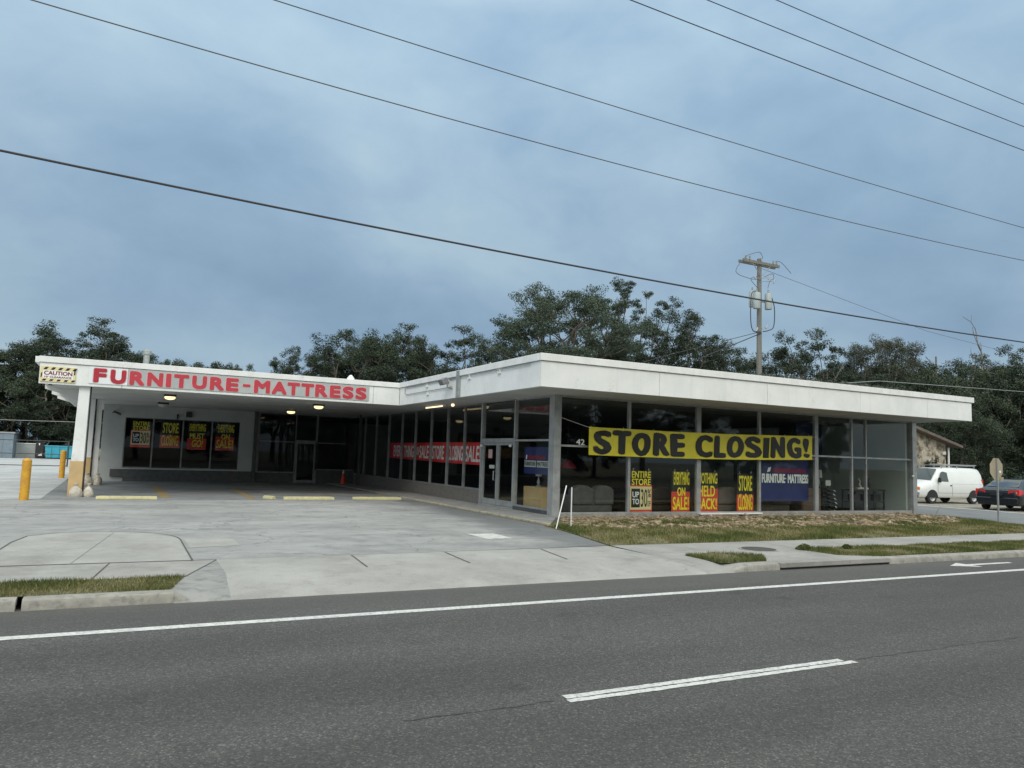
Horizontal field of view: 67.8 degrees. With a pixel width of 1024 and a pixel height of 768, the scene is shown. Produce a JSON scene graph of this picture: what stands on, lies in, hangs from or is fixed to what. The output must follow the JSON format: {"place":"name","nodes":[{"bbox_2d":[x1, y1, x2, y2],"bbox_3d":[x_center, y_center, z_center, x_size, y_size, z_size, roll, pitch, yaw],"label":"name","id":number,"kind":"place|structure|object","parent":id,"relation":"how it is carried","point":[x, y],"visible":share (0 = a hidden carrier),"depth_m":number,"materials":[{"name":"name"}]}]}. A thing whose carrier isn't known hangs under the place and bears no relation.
{"place":"outdoors","nodes":[
{"label":"outdoors","id":0,"kind":"place"},
{"bbox_2d":[0,560,213,582],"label":"sidewalk","id":1,"kind":"structure","parent":0,"point":[109,571],"depth_m":10.36,"materials":[{"name":"concrete"}]},
{"bbox_2d":[0,557,1023,767],"bbox_3d":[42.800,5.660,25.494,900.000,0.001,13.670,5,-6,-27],"label":"road","id":2,"kind":"structure","parent":0,"point":[347,692],"depth_m":6.37,"materials":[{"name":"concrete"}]},
{"bbox_2d":[0,550,1023,611],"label":"street kerb","id":3,"kind":"structure","parent":2,"relation":"on","point":[52,602],"depth_m":8.85,"materials":[{"name":"concrete"}]},
{"bbox_2d":[0,569,1023,639],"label":"edge line","id":4,"kind":"object","parent":2,"relation":"on","point":[284,619],"depth_m":9.03,"materials":[{"name":"white paint"}]},
{"bbox_2d":[562,659,842,698],"bbox_3d":[1.779,2.533,6.598,3.100,0.001,0.089,5,-6,-27],"label":"lane marking","id":5,"kind":"object","parent":2,"relation":"on","point":[689,680],"visible":1,"depth_m":6.48,"materials":[{"name":"white paint"}]},
{"bbox_2d":[567,660,858,701],"bbox_3d":[1.849,2.529,6.529,3.200,0.001,0.083,5,-6,-27],"label":"lane marking","id":6,"kind":"object","parent":2,"relation":"on","point":[697,683],"visible":1,"depth_m":6.41,"materials":[{"name":"white paint"}]},
{"bbox_2d":[740,549,889,569],"bbox_3d":[5.659,3.404,14.845,2.928,0.161,1.670,5,-6,-27],"label":"storm drain inlet","id":7,"kind":"object","parent":2,"relation":"on","point":[785,559],"visible":0.76,"depth_m":14.36,"materials":[{"name":"concrete"}]},
{"bbox_2d":[0,149,1023,342],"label":"overhead cable","id":8,"kind":"object","parent":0,"point":[164,184],"visible":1,"depth_m":15.14,"materials":[{"name":"grey plastic"}]},
{"bbox_2d":[0,0,1023,443],"label":"sky","id":9,"kind":"structure","parent":0,"point":[192,277],"materials":[{"name":"blue"}]},
{"bbox_2d":[16,442,1023,608],"bbox_3d":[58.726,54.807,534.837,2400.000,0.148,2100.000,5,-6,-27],"label":"ground","id":10,"kind":"structure","parent":0,"point":[19,602],"depth_m":16.91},
{"bbox_2d":[0,371,31,431],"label":"oak tree","id":11,"kind":"object","parent":10,"relation":"on","point":[10,417],"visible":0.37,"depth_m":82.43,"materials":[{"name":"green plant"}]},
{"bbox_2d":[0,345,64,439],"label":"oak tree","id":12,"kind":"object","parent":10,"relation":"on","point":[10,376],"visible":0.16,"depth_m":84.94,"materials":[{"name":"green plant"}]},
{"bbox_2d":[0,366,76,455],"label":"oak tree","id":13,"kind":"object","parent":10,"relation":"on","point":[15,392],"visible":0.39,"depth_m":80.74,"materials":[{"name":"green plant"}]},
{"bbox_2d":[0,458,92,498],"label":"lot","id":14,"kind":"structure","parent":10,"relation":"on","point":[44,480],"depth_m":36.65,"materials":[{"name":"concrete"}]},
{"bbox_2d":[0,432,21,457],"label":"grey shed","id":15,"kind":"structure","parent":14,"relation":"on","point":[7,447],"depth_m":75.33,"materials":[{"name":"metal"}]},
{"bbox_2d":[15,443,35,457],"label":"wall","id":16,"kind":"structure","parent":14,"relation":"on","point":[25,447],"depth_m":78.30,"materials":[{"name":"grey concrete"}]},
{"bbox_2d":[0,328,95,444],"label":"oak tree","id":17,"kind":"object","parent":10,"relation":"on","point":[62,351],"visible":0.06,"depth_m":89.28,"materials":[{"name":"green plant"}]},
{"bbox_2d":[27,391,103,448],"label":"oak tree","id":18,"kind":"object","parent":10,"relation":"on","point":[42,430],"visible":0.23,"depth_m":80.10,"materials":[{"name":"green plant"}]},
{"bbox_2d":[3,317,143,444],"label":"oak tree","id":19,"kind":"object","parent":10,"relation":"on","point":[48,341],"visible":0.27,"depth_m":88.07,"materials":[{"name":"green plant"}]},
{"bbox_2d":[0,572,186,596],"bbox_3d":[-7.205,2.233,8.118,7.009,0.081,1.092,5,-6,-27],"label":"grass verge","id":20,"kind":"object","parent":10,"relation":"on","point":[10,586],"depth_m":9.14,"materials":[{"name":"green plant"}]},
{"bbox_2d":[170,560,230,602],"bbox_3d":[-4.246,2.637,10.323,0.694,0.124,2.739,4,-6,-23],"label":"apron flare","id":21,"kind":"object","parent":10,"relation":"on","point":[208,582],"visible":1,"depth_m":9.62,"materials":[{"name":"concrete"}]},
{"bbox_2d":[41,480,407,499],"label":"canopy slab","id":22,"kind":"structure","parent":10,"relation":"on","point":[202,491],"depth_m":30.48,"materials":[{"name":"concrete"}]},
{"bbox_2d":[0,499,606,566],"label":"parking lot","id":23,"kind":"structure","parent":10,"relation":"on","point":[275,528],"depth_m":17.29,"materials":[{"name":"concrete"}]},
{"bbox_2d":[19,458,31,499],"bbox_3d":[-14.303,2.792,22.395,0.255,1.229,0.255,5,-6,-27],"label":"bollard","id":24,"kind":"object","parent":23,"relation":"on","point":[24,490],"visible":1,"depth_m":22.31,"materials":[{"name":"yellow metal"}]},
{"bbox_2d":[0,532,190,565],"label":"concrete pad","id":25,"kind":"object","parent":23,"relation":"on","point":[69,548],"visible":1,"depth_m":12.42,"materials":[{"name":"grey concrete"}]},
{"bbox_2d":[184,538,239,547],"bbox_3d":[-5.433,2.868,13.785,0.850,0.001,1.400,5,-6,-27],"label":"concrete patch","id":26,"kind":"object","parent":23,"relation":"on","point":[206,542],"visible":1,"depth_m":13.77,"materials":[{"name":"concrete"}]},
{"bbox_2d":[0,531,1019,577],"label":"pavement joints","id":27,"kind":"object","parent":23,"relation":"on","point":[216,559],"visible":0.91,"depth_m":12.12,"materials":[{"name":"grey concrete"}]},
{"bbox_2d":[268,345,341,377],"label":"oak tree","id":28,"kind":"object","parent":10,"relation":"on","point":[289,369],"visible":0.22,"depth_m":66.54,"materials":[{"name":"green plant"}]},
{"bbox_2d":[300,328,417,382],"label":"oak tree","id":29,"kind":"object","parent":10,"relation":"on","point":[382,355],"visible":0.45,"depth_m":65.84,"materials":[{"name":"green plant"}]},
{"bbox_2d":[333,322,440,382],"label":"oak tree","id":30,"kind":"object","parent":10,"relation":"on","point":[407,340],"visible":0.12,"depth_m":70.91,"materials":[{"name":"green plant"}]},
{"bbox_2d":[350,334,439,381],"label":"oak tree","id":31,"kind":"object","parent":10,"relation":"on","point":[433,346],"visible":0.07,"depth_m":74.40,"materials":[{"name":"green plant"}]},
{"bbox_2d":[327,483,555,523],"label":"walkway","id":32,"kind":"structure","parent":10,"relation":"on","point":[511,512],"depth_m":26.64,"materials":[{"name":"concrete"}]},
{"bbox_2d":[404,324,503,380],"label":"oak tree","id":33,"kind":"object","parent":10,"relation":"on","point":[464,342],"visible":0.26,"depth_m":69.64,"materials":[{"name":"green plant"}]},
{"bbox_2d":[217,546,706,599],"bbox_3d":[-0.756,2.933,12.243,7.550,0.122,2.912,5,-6,-27],"label":"driveway apron","id":34,"kind":"object","parent":10,"relation":"on","point":[255,578],"visible":1,"depth_m":11.60,"materials":[{"name":"concrete"}]},
{"bbox_2d":[401,496,550,525],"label":"walkway kerb","id":35,"kind":"structure","parent":10,"relation":"on","point":[493,514],"depth_m":22.79,"materials":[{"name":"grey concrete"}]},
{"bbox_2d":[35,349,973,517],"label":"store building","id":36,"kind":"structure","parent":10,"relation":"on","point":[863,434],"depth_m":30.65,"materials":[{"name":"paint"}]},
{"bbox_2d":[40,366,76,382],"bbox_3d":[-14.470,-0.301,24.327,1.020,0.480,0.039,5,-6,-27],"label":"caution sign","id":37,"kind":"object","parent":36,"relation":"attached to","point":[57,374],"visible":1,"depth_m":24.30,"materials":[{"name":"beige"}]},
{"bbox_2d":[130,421,150,447],"bbox_3d":[-17.819,2.408,36.549,0.860,1.260,0.013,5,-6,-27],"label":"sale poster","id":38,"kind":"object","parent":36,"relation":"attached to","point":[140,433],"visible":1,"depth_m":36.55,"materials":[{"name":"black paper"}]},
{"bbox_2d":[159,421,180,447],"bbox_3d":[-16.674,2.471,37.141,0.880,1.280,0.011,5,-6,-27],"label":"sale poster","id":39,"kind":"object","parent":36,"relation":"attached to","point":[170,435],"visible":1,"depth_m":37.13,"materials":[{"name":"black paper"}]},
{"bbox_2d":[186,423,206,449],"bbox_3d":[-15.593,2.594,37.695,0.880,1.310,0.011,5,-6,-27],"label":"sale poster","id":40,"kind":"object","parent":36,"relation":"attached to","point":[196,437],"visible":1,"depth_m":37.69,"materials":[{"name":"black paper"}]},
{"bbox_2d":[215,424,234,450],"bbox_3d":[-14.431,2.688,38.292,0.900,1.310,0.011,5,-6,-27],"label":"sale poster","id":41,"kind":"object","parent":36,"relation":"attached to","point":[224,439],"visible":1,"depth_m":38.29,"materials":[{"name":"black paper"}]},
{"bbox_2d":[88,367,368,400],"bbox_3d":[-9.581,0.036,26.847,9.340,0.540,0.038,5,-6,-27],"label":"store sign","id":42,"kind":"object","parent":36,"relation":"attached to","point":[116,376],"visible":1,"depth_m":26.59,"materials":[{"name":"white"}]},
{"bbox_2d":[255,412,296,472],"bbox_3d":[-12.168,3.018,39.199,1.950,3.070,0.100,5,-6,-27],"label":"window","id":43,"kind":"structure","parent":36,"relation":"in","point":[259,417],"depth_m":38.85,"materials":[{"name":"metal"}]},
{"bbox_2d":[390,442,479,464],"bbox_3d":[-3.452,2.862,31.950,0.012,0.840,10.480,5,-6,-27],"label":"sale banner","id":44,"kind":"object","parent":36,"relation":"attached to","point":[455,452],"visible":0.89,"depth_m":30.91,"materials":[{"name":"red plastic"}]},
{"bbox_2d":[429,407,450,485],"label":"window","id":45,"kind":"structure","parent":36,"relation":"in","point":[449,409],"depth_m":29.70,"materials":[{"name":"metal"}]},
{"bbox_2d":[445,405,467,487],"bbox_3d":[-2.117,2.362,28.955,0.100,3.070,1.600,5,-6,-27],"label":"window","id":46,"kind":"structure","parent":36,"relation":"in","point":[466,407],"depth_m":28.27,"materials":[{"name":"metal"}]},
{"bbox_2d":[481,443,497,504],"bbox_3d":[-0.806,3.064,26.180,0.185,2.070,1.180,5,-6,-27],"label":"door","id":47,"kind":"structure","parent":36,"relation":"in","point":[483,500],"depth_m":26.48,"materials":[{"name":"metal"}]},
{"bbox_2d":[496,443,512,506],"bbox_3d":[-0.207,2.984,25.143,0.080,2.070,1.180,5,-6,-27],"label":"door","id":48,"kind":"structure","parent":36,"relation":"in","point":[498,502],"depth_m":25.54,"materials":[{"name":"metal"}]},
{"bbox_2d":[524,447,548,474],"bbox_3d":[0.784,2.396,23.812,0.020,0.850,1.750,5,-6,-27],"label":"blue window sign","id":49,"kind":"object","parent":36,"relation":"attached to","point":[535,460],"visible":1,"depth_m":23.86,"materials":[{"name":"plastic"}]},
{"bbox_2d":[523,486,559,511],"bbox_3d":[0.931,3.651,24.168,0.675,0.770,1.180,5,-6,-27],"label":"cardboard box","id":50,"kind":"object","parent":36,"relation":"on","point":[534,496],"visible":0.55,"depth_m":23.82,"materials":[{"name":"brown cardboard"}]},
{"bbox_2d":[560,485,613,511],"bbox_3d":[2.304,3.598,23.944,1.550,0.860,0.950,5,-6,-27],"label":"sofa","id":51,"kind":"object","parent":36,"relation":"on","point":[596,498],"visible":0.84,"depth_m":23.51,"materials":[{"name":"grey fabric"}]},
{"bbox_2d":[560,395,628,513],"bbox_3d":[2.473,2.156,23.043,2.480,3.490,0.100,5,-6,-27],"label":"window","id":52,"kind":"structure","parent":36,"relation":"in","point":[562,445],"depth_m":22.89,"materials":[{"name":"metal"}]},
{"bbox_2d":[630,468,651,511],"bbox_3d":[4.059,3.373,23.999,0.880,1.431,0.020,5,-6,-27],"label":"sale poster","id":53,"kind":"object","parent":36,"relation":"attached to","point":[640,490],"visible":0.99,"depth_m":23.99,"materials":[{"name":"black paper"}]},
{"bbox_2d":[612,486,671,511],"bbox_3d":[4.317,3.804,25.314,1.800,0.840,0.950,5,-6,-27],"label":"sofa","id":54,"kind":"object","parent":36,"relation":"on","point":[661,498],"visible":0.6,"depth_m":25.07,"materials":[{"name":"grey fabric"}]},
{"bbox_2d":[625,400,696,512],"bbox_3d":[4.788,2.344,24.234,2.740,3.490,0.100,5,-6,-27],"label":"window","id":55,"kind":"structure","parent":36,"relation":"in","point":[628,459],"depth_m":23.69,"materials":[{"name":"metal"}]},
{"bbox_2d":[671,469,689,510],"bbox_3d":[5.478,3.488,24.729,0.760,1.431,0.019,5,-6,-27],"label":"sale poster","id":56,"kind":"object","parent":36,"relation":"attached to","point":[680,496],"visible":1,"depth_m":24.72,"materials":[{"name":"black paper"}]},
{"bbox_2d":[562,417,811,459],"bbox_3d":[6.227,1.900,24.773,10.685,1.088,0.207,5,-6,-27],"label":"closing banner","id":57,"kind":"object","parent":36,"relation":"attached to","point":[635,443],"visible":1,"depth_m":24.57,"materials":[{"name":"yellow fabric"}]},
{"bbox_2d":[701,472,717,510],"bbox_3d":[6.480,3.569,25.244,0.900,1.431,0.019,5,-6,-27],"label":"sale poster","id":58,"kind":"object","parent":36,"relation":"attached to","point":[709,491],"visible":0.8,"depth_m":25.28,"materials":[{"name":"black paper"}]},
{"bbox_2d":[690,487,736,510],"bbox_3d":[6.825,3.982,26.437,2.200,0.860,0.950,5,-6,-27],"label":"sofa","id":59,"kind":"object","parent":36,"relation":"on","point":[727,498],"visible":0.44,"depth_m":26.19,"materials":[{"name":"beige fabric"}]},
{"bbox_2d":[694,405,758,512],"bbox_3d":[7.219,2.541,25.484,2.740,3.490,0.100,5,-6,-27],"label":"window","id":60,"kind":"structure","parent":36,"relation":"in","point":[697,504],"depth_m":24.88,"materials":[{"name":"metal"}]},
{"bbox_2d":[737,471,752,510],"bbox_3d":[7.961,3.700,26.005,0.760,1.411,0.019,5,-6,-27],"label":"sale poster","id":61,"kind":"object","parent":36,"relation":"attached to","point":[744,492],"visible":0.99,"depth_m":26.00,"materials":[{"name":"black paper"}]},
{"bbox_2d":[753,488,790,510],"bbox_3d":[9.085,4.186,27.710,2.000,0.840,0.950,5,-6,-27],"label":"sofa","id":62,"kind":"object","parent":36,"relation":"on","point":[774,505],"visible":0.19,"depth_m":27.32,"materials":[{"name":"beige fabric"}]},
{"bbox_2d":[761,460,808,500],"bbox_3d":[9.585,3.345,26.894,2.500,1.550,0.012,5,-6,-27],"label":"blue window sign","id":63,"kind":"object","parent":36,"relation":"attached to","point":[784,480],"visible":1,"depth_m":26.92,"materials":[{"name":"plastic"}]},
{"bbox_2d":[757,410,814,512],"bbox_3d":[9.640,2.738,26.729,2.720,3.490,0.100,5,-6,-27],"label":"window","id":64,"kind":"structure","parent":36,"relation":"in","point":[758,413],"depth_m":26.17,"materials":[{"name":"metal"}]},
{"bbox_2d":[821,480,836,510],"bbox_3d":[11.909,4.228,28.671,0.518,1.200,0.366,5,-6,-27],"label":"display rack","id":65,"kind":"object","parent":36,"relation":"on","point":[827,489],"visible":0.94,"depth_m":28.61,"materials":[{"name":"black metal"}]},
{"bbox_2d":[813,414,851,511],"bbox_3d":[11.698,2.905,27.787,1.920,3.490,0.100,5,-6,-27],"label":"window","id":66,"kind":"structure","parent":36,"relation":"in","point":[815,418],"depth_m":27.37,"materials":[{"name":"metal"}]},
{"bbox_2d":[849,417,866,511],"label":"window","id":67,"kind":"structure","parent":36,"relation":"in","point":[850,420],"depth_m":28.25,"materials":[{"name":"metal"}]},
{"bbox_2d":[841,489,885,510],"bbox_3d":[13.757,4.556,29.803,1.950,0.880,0.500,5,-6,-27],"label":"console table","id":68,"kind":"object","parent":36,"relation":"on","point":[873,501],"visible":0.63,"depth_m":29.69,"materials":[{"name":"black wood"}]},
{"bbox_2d":[863,418,911,511],"bbox_3d":[14.403,3.125,29.178,2.620,3.490,0.100,5,-6,-27],"label":"window","id":69,"kind":"structure","parent":36,"relation":"in","point":[864,421],"depth_m":28.67,"materials":[{"name":"metal"}]},
{"bbox_2d":[474,281,654,362],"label":"oak tree","id":70,"kind":"object","parent":10,"relation":"on","point":[542,313],"visible":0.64,"depth_m":56.02,"materials":[{"name":"green plant"}]},
{"bbox_2d":[645,321,754,373],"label":"oak tree","id":71,"kind":"object","parent":10,"relation":"on","point":[736,365],"visible":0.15,"depth_m":69.75,"materials":[{"name":"green plant"}]},
{"bbox_2d":[658,556,742,573],"bbox_3d":[3.400,3.188,13.515,1.020,0.122,1.370,5,-6,-27],"label":"apron flare","id":72,"kind":"object","parent":10,"relation":"on","point":[708,567],"visible":1,"depth_m":13.17,"materials":[{"name":"concrete"}]},
{"bbox_2d":[685,550,768,562],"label":"grass verge","id":73,"kind":"object","parent":10,"relation":"on","point":[755,557],"depth_m":13.83,"materials":[{"name":"green plant"}]},
{"bbox_2d":[736,252,790,374],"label":"utility pole","id":74,"kind":"object","parent":10,"relation":"on","point":[757,293],"visible":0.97,"depth_m":46.51,"materials":[{"name":"grey wood"}]},
{"bbox_2d":[832,358,916,389],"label":"oak tree","id":75,"kind":"object","parent":10,"relation":"on","point":[874,371],"visible":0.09,"depth_m":77.16,"materials":[{"name":"green plant"}]},
{"bbox_2d":[799,538,1023,555],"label":"grass verge","id":76,"kind":"object","parent":10,"relation":"on","point":[997,545],"depth_m":16.48,"materials":[{"name":"green plant"}]},
{"bbox_2d":[870,363,958,441],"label":"oak tree","id":77,"kind":"object","parent":10,"relation":"on","point":[909,374],"visible":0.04,"depth_m":70.42,"materials":[{"name":"green plant"}]},
{"bbox_2d":[901,367,1014,464],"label":"oak tree","id":78,"kind":"object","parent":10,"relation":"on","point":[924,378],"visible":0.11,"depth_m":62.77,"materials":[{"name":"green plant"}]},
{"bbox_2d":[918,497,1023,513],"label":"gravel lot","id":79,"kind":"structure","parent":10,"relation":"on","point":[955,503],"depth_m":38.26,"materials":[{"name":"grey gravel"}]},
{"bbox_2d":[583,276,661,363],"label":"oak tree","id":80,"kind":"object","parent":79,"relation":"on","point":[626,296],"visible":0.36,"depth_m":64.03,"materials":[{"name":"green plant"}]},
{"bbox_2d":[630,296,734,371],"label":"oak tree","id":81,"kind":"object","parent":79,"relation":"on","point":[692,319],"visible":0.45,"depth_m":65.67,"materials":[{"name":"green plant"}]},
{"bbox_2d":[693,347,769,373],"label":"oak tree","id":82,"kind":"object","parent":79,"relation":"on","point":[739,352],"visible":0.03,"depth_m":71.96,"materials":[{"name":"green plant"}]},
{"bbox_2d":[762,328,869,384],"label":"oak tree","id":83,"kind":"object","parent":79,"relation":"on","point":[792,364],"visible":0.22,"depth_m":72.36,"materials":[{"name":"green plant"}]},
{"bbox_2d":[833,340,918,387],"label":"oak tree","id":84,"kind":"object","parent":79,"relation":"on","point":[859,357],"visible":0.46,"depth_m":75.89,"materials":[{"name":"green plant"}]},
{"bbox_2d":[861,333,926,387],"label":"oak tree","id":85,"kind":"object","parent":79,"relation":"on","point":[916,351],"visible":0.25,"depth_m":80.27,"materials":[{"name":"green plant"}]},
{"bbox_2d":[917,464,982,503],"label":"parked van","id":86,"kind":"object","parent":79,"relation":"on","point":[943,484],"visible":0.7,"depth_m":40.05,"materials":[{"name":"white paint"}]},
{"bbox_2d":[916,399,1017,478],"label":"oak tree","id":87,"kind":"object","parent":79,"relation":"on","point":[977,427],"visible":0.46,"depth_m":54.09,"materials":[{"name":"green plant"}]},
{"bbox_2d":[938,363,1023,483],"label":"oak tree","id":88,"kind":"object","parent":79,"relation":"on","point":[1015,382],"visible":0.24,"depth_m":66.18,"materials":[{"name":"green plant"}]},
{"bbox_2d":[975,479,1023,510],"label":"parked sedan","id":89,"kind":"object","parent":79,"relation":"on","point":[1011,493],"visible":0.98,"depth_m":34.58,"materials":[{"name":"black paint"}]},
{"bbox_2d":[980,343,1023,392],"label":"oak tree","id":90,"kind":"object","parent":79,"relation":"on","point":[1012,363],"visible":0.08,"depth_m":88.55,"materials":[{"name":"green plant"}]},
{"bbox_2d":[980,465,1023,486],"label":"shrub","id":91,"kind":"object","parent":79,"relation":"on","point":[989,479],"visible":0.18,"depth_m":49.22,"materials":[{"name":"green plant"}]},
{"bbox_2d":[940,353,1022,408],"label":"oak tree","id":92,"kind":"object","parent":10,"relation":"on","point":[994,369],"visible":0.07,"depth_m":86.51,"materials":[{"name":"green plant"}]},
{"bbox_2d":[976,376,1023,473],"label":"oak tree","id":93,"kind":"object","parent":10,"relation":"on","point":[1003,419],"visible":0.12,"depth_m":69.44,"materials":[{"name":"green plant"}]},
{"bbox_2d":[31,0,1023,260],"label":"overhead cable","id":94,"kind":"object","parent":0,"point":[463,122],"visible":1,"depth_m":15.56,"materials":[{"name":"grey plastic"}]},
{"bbox_2d":[274,0,1023,227],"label":"overhead cable","id":95,"kind":"object","parent":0,"point":[612,105],"visible":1,"depth_m":17.29,"materials":[{"name":"grey plastic"}]},
{"bbox_2d":[550,514,1023,545],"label":"lawn","id":96,"kind":"structure","parent":0,"point":[676,534],"depth_m":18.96,"materials":[{"name":"plant"}]},
{"bbox_2d":[555,512,959,529],"bbox_3d":[8.843,4.238,23.850,17.163,0.278,4.037,5,-6,-27],"label":"rock bed","id":97,"kind":"object","parent":96,"relation":"on","point":[590,519],"visible":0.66,"depth_m":23.09,"materials":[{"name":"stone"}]},
{"bbox_2d":[789,488,820,510],"bbox_3d":[10.924,4.310,28.390,1.000,0.880,0.625,5,-6,-27],"label":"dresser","id":98,"kind":"object","parent":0,"point":[801,506],"visible":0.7,"depth_m":28.09,"materials":[{"name":"brown wood"}]},
{"bbox_2d":[615,533,1023,562],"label":"sidewalk","id":99,"kind":"structure","parent":0,"point":[672,550],"depth_m":16.83,"materials":[{"name":"concrete"}]},
{"bbox_2d":[630,0,1023,150],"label":"overhead cable","id":100,"kind":"object","parent":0,"point":[816,71],"visible":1,"depth_m":20.74,"materials":[{"name":"grey plastic"}]},
{"bbox_2d":[707,0,1023,126],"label":"overhead cable","id":101,"kind":"object","parent":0,"point":[858,60],"visible":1,"depth_m":21.61,"materials":[{"name":"grey plastic"}]},
{"bbox_2d":[916,426,962,467],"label":"stone house","id":102,"kind":"structure","parent":0,"point":[931,446],"depth_m":48.54,"materials":[{"name":"brown stone"}]},
{"bbox_2d":[918,506,1023,524],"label":"side street","id":103,"kind":"structure","parent":0,"point":[1015,518],"depth_m":30.80,"materials":[{"name":"grey asphalt"}]},
{"bbox_2d":[990,458,1003,521],"bbox_3d":[16.949,3.703,26.582,0.750,2.210,0.060,5,-6,-27],"label":"stop sign","id":104,"kind":"object","parent":103,"relation":"on","point":[996,469],"visible":0.93,"depth_m":26.61,"materials":[{"name":"metal"}]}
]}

